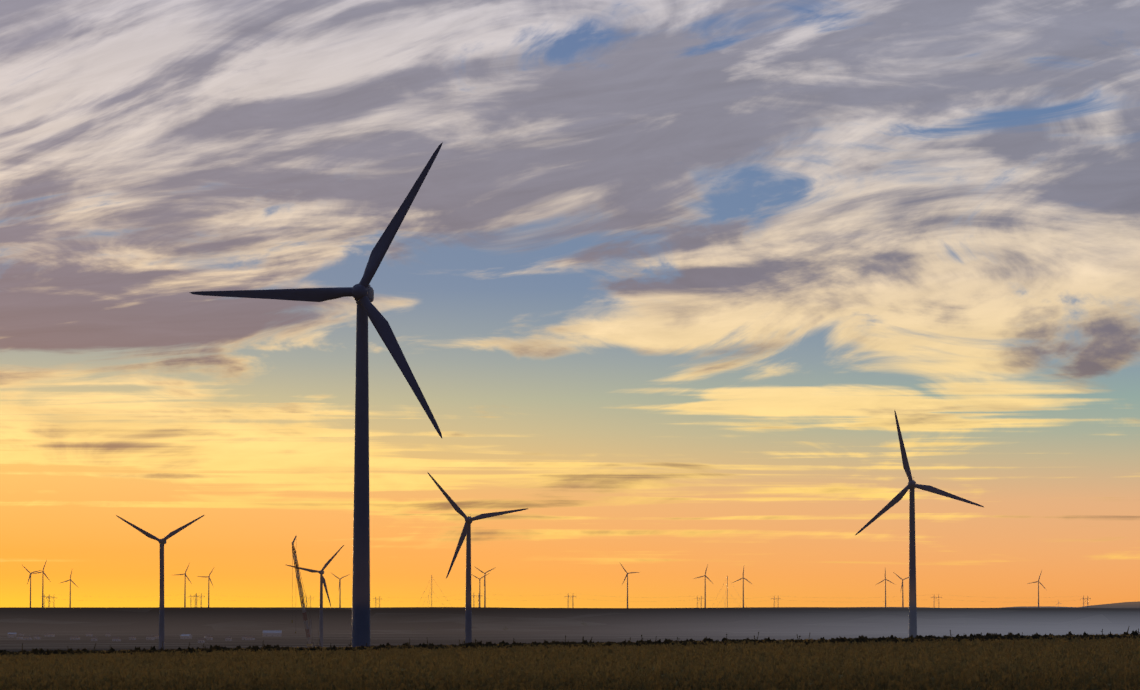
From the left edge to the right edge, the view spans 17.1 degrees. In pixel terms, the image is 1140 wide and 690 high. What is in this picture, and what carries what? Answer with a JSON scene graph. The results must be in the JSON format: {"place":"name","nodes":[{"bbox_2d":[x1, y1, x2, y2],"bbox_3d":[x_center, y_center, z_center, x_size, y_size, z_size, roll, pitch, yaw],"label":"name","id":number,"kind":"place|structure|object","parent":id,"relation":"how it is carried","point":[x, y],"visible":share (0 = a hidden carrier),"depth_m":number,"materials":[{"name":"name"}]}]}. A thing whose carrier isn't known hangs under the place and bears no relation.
{"place":"outdoors","nodes":[
{"label":"outdoors","id":0,"kind":"place"},
{"bbox_2d":[292,536,310,643],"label":"crane boom","id":1,"kind":"object","parent":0,"point":[301,594],"visible":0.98,"depth_m":3976.22,"materials":[{"name":"grey metal"}]},
{"bbox_2d":[0,601,1139,689],"bbox_3d":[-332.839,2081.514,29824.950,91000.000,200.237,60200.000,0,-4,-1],"label":"ground","id":2,"kind":"structure","parent":0,"point":[392,625],"depth_m":9112.68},
{"bbox_2d":[23,636,31,639],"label":"house","id":3,"kind":"structure","parent":2,"relation":"on","point":[27,637],"depth_m":5942.56,"materials":[{"name":"grey"}]},
{"bbox_2d":[22,565,40,606],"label":"turbine","id":4,"kind":"object","parent":2,"relation":"on","point":[30,582],"visible":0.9,"depth_m":11250.65,"materials":[{"name":"paint"}]},
{"bbox_2d":[33,560,49,606],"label":"turbine","id":5,"kind":"object","parent":2,"relation":"on","point":[42,581],"visible":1,"depth_m":10659.26,"materials":[{"name":"paint"}]},
{"bbox_2d":[61,571,77,606],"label":"turbine","id":6,"kind":"object","parent":2,"relation":"on","point":[70,588],"visible":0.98,"depth_m":11913.45,"materials":[{"name":"paint"}]},
{"bbox_2d":[70,636,77,639],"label":"house","id":7,"kind":"structure","parent":2,"relation":"on","point":[73,637],"depth_m":5969.84,"materials":[{"name":"grey"}]},
{"bbox_2d":[112,637,120,640],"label":"house","id":8,"kind":"structure","parent":2,"relation":"on","point":[116,638],"depth_m":5602.23,"materials":[{"name":"grey"}]},
{"bbox_2d":[146,635,153,639],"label":"house","id":9,"kind":"structure","parent":2,"relation":"on","point":[151,637],"depth_m":5932.14,"materials":[{"name":"grey"}]},
{"bbox_2d":[116,515,203,648],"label":"turbine","id":10,"kind":"object","parent":2,"relation":"on","point":[162,541],"visible":0.96,"depth_m":2772.35,"materials":[{"name":"paint"}]},
{"bbox_2d":[177,563,190,606],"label":"turbine","id":11,"kind":"object","parent":2,"relation":"on","point":[185,586],"visible":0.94,"depth_m":11256.00,"materials":[{"name":"paint"}]},
{"bbox_2d":[180,634,191,638],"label":"building","id":12,"kind":"structure","parent":2,"relation":"on","point":[185,636],"depth_m":6263.36,"materials":[{"name":"grey"}]},
{"bbox_2d":[198,638,204,642],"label":"house","id":13,"kind":"structure","parent":2,"relation":"on","point":[200,640],"depth_m":5292.85,"materials":[{"name":"grey"}]},
{"bbox_2d":[196,568,213,606],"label":"turbine","id":14,"kind":"object","parent":2,"relation":"on","point":[208,584],"visible":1,"depth_m":11919.13,"materials":[{"name":"paint"}]},
{"bbox_2d":[247,636,254,639],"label":"house","id":15,"kind":"structure","parent":2,"relation":"on","point":[250,637],"depth_m":5967.13,"materials":[{"name":"grey"}]},
{"bbox_2d":[263,630,281,636],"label":"shed","id":16,"kind":"structure","parent":2,"relation":"on","point":[272,633],"depth_m":6967.58,"materials":[{"name":"grey"}]},
{"bbox_2d":[291,545,313,647],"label":"crane","id":17,"kind":"object","parent":2,"relation":"on","point":[312,643],"visible":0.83,"depth_m":3981.24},
{"bbox_2d":[287,545,343,646],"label":"turbine","id":18,"kind":"object","parent":2,"relation":"on","point":[322,579],"visible":0.98,"depth_m":3970.68,"materials":[{"name":"paint"}]},
{"bbox_2d":[189,142,442,646],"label":"turbine","id":19,"kind":"object","parent":2,"relation":"on","point":[361,293],"visible":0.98,"depth_m":854.85,"materials":[{"name":"paint"}]},
{"bbox_2d":[330,572,349,607],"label":"turbine","id":20,"kind":"object","parent":2,"relation":"on","point":[340,589],"visible":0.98,"depth_m":11922.51,"materials":[{"name":"paint"}]},
{"bbox_2d":[421,575,443,606],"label":"guyed mast","id":21,"kind":"object","parent":2,"relation":"on","point":[431,592],"visible":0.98,"depth_m":9875.20,"materials":[{"name":"silver metal"}]},
{"bbox_2d":[428,473,527,642],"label":"turbine","id":22,"kind":"object","parent":2,"relation":"on","point":[466,531],"visible":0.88,"depth_m":2328.65,"materials":[{"name":"paint"}]},
{"bbox_2d":[471,574,487,606],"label":"turbine","id":23,"kind":"object","parent":2,"relation":"on","point":[479,587],"visible":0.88,"depth_m":11927.10,"materials":[{"name":"paint"}]},
{"bbox_2d":[475,567,493,606],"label":"turbine","id":24,"kind":"object","parent":2,"relation":"on","point":[484,586],"visible":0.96,"depth_m":10672.33,"materials":[{"name":"paint"}]},
{"bbox_2d":[0,633,1139,689],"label":"field grass","id":25,"kind":"structure","parent":2,"relation":"on","point":[555,667],"depth_m":204.30,"materials":[{"name":"brown plant"}]},
{"bbox_2d":[0,627,1139,656],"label":"edge weeds","id":26,"kind":"object","parent":2,"relation":"on","point":[987,636],"visible":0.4,"depth_m":337.57,"materials":[{"name":"black plant"}]},
{"bbox_2d":[565,594,576,607],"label":"pylon","id":27,"kind":"object","parent":2,"relation":"on","point":[568,596],"visible":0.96,"depth_m":11269.66,"materials":[{"name":"silver metal"}]},
{"bbox_2d":[54,593,1074,601],"bbox_3d":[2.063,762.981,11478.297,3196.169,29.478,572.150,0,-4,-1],"label":"power lines","id":28,"kind":"object","parent":27,"relation":"attached to","point":[557,594],"visible":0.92,"depth_m":11468.38,"materials":[{"name":"grey"}]},
{"bbox_2d":[620,563,637,607],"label":"turbine","id":29,"kind":"object","parent":2,"relation":"on","point":[627,582],"visible":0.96,"depth_m":10677.15,"materials":[{"name":"paint"}]},
{"bbox_2d":[694,565,710,607],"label":"turbine","id":30,"kind":"object","parent":2,"relation":"on","point":[705,586],"visible":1,"depth_m":11273.09,"materials":[{"name":"paint"}]},
{"bbox_2d":[735,568,751,606],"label":"turbine","id":31,"kind":"object","parent":2,"relation":"on","point":[743,585],"visible":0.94,"depth_m":11274.31,"materials":[{"name":"paint"}]},
{"bbox_2d":[876,570,893,607],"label":"turbine","id":32,"kind":"object","parent":2,"relation":"on","point":[885,579],"visible":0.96,"depth_m":11942.34,"materials":[{"name":"paint"}]},
{"bbox_2d":[896,574,908,607],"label":"turbine","id":33,"kind":"object","parent":2,"relation":"on","point":[902,591],"visible":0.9,"depth_m":11278.26,"materials":[{"name":"paint"}]},
{"bbox_2d":[855,411,983,637],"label":"turbine","id":34,"kind":"object","parent":2,"relation":"on","point":[912,485],"visible":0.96,"depth_m":1914.81,"materials":[{"name":"paint"}]},
{"bbox_2d":[1028,571,1044,607],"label":"turbine","id":35,"kind":"object","parent":2,"relation":"on","point":[1038,588],"visible":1,"depth_m":11947.27,"materials":[{"name":"paint"}]},
{"bbox_2d":[0,0,1139,607],"label":"sky","id":36,"kind":"structure","parent":0,"point":[665,283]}
]}

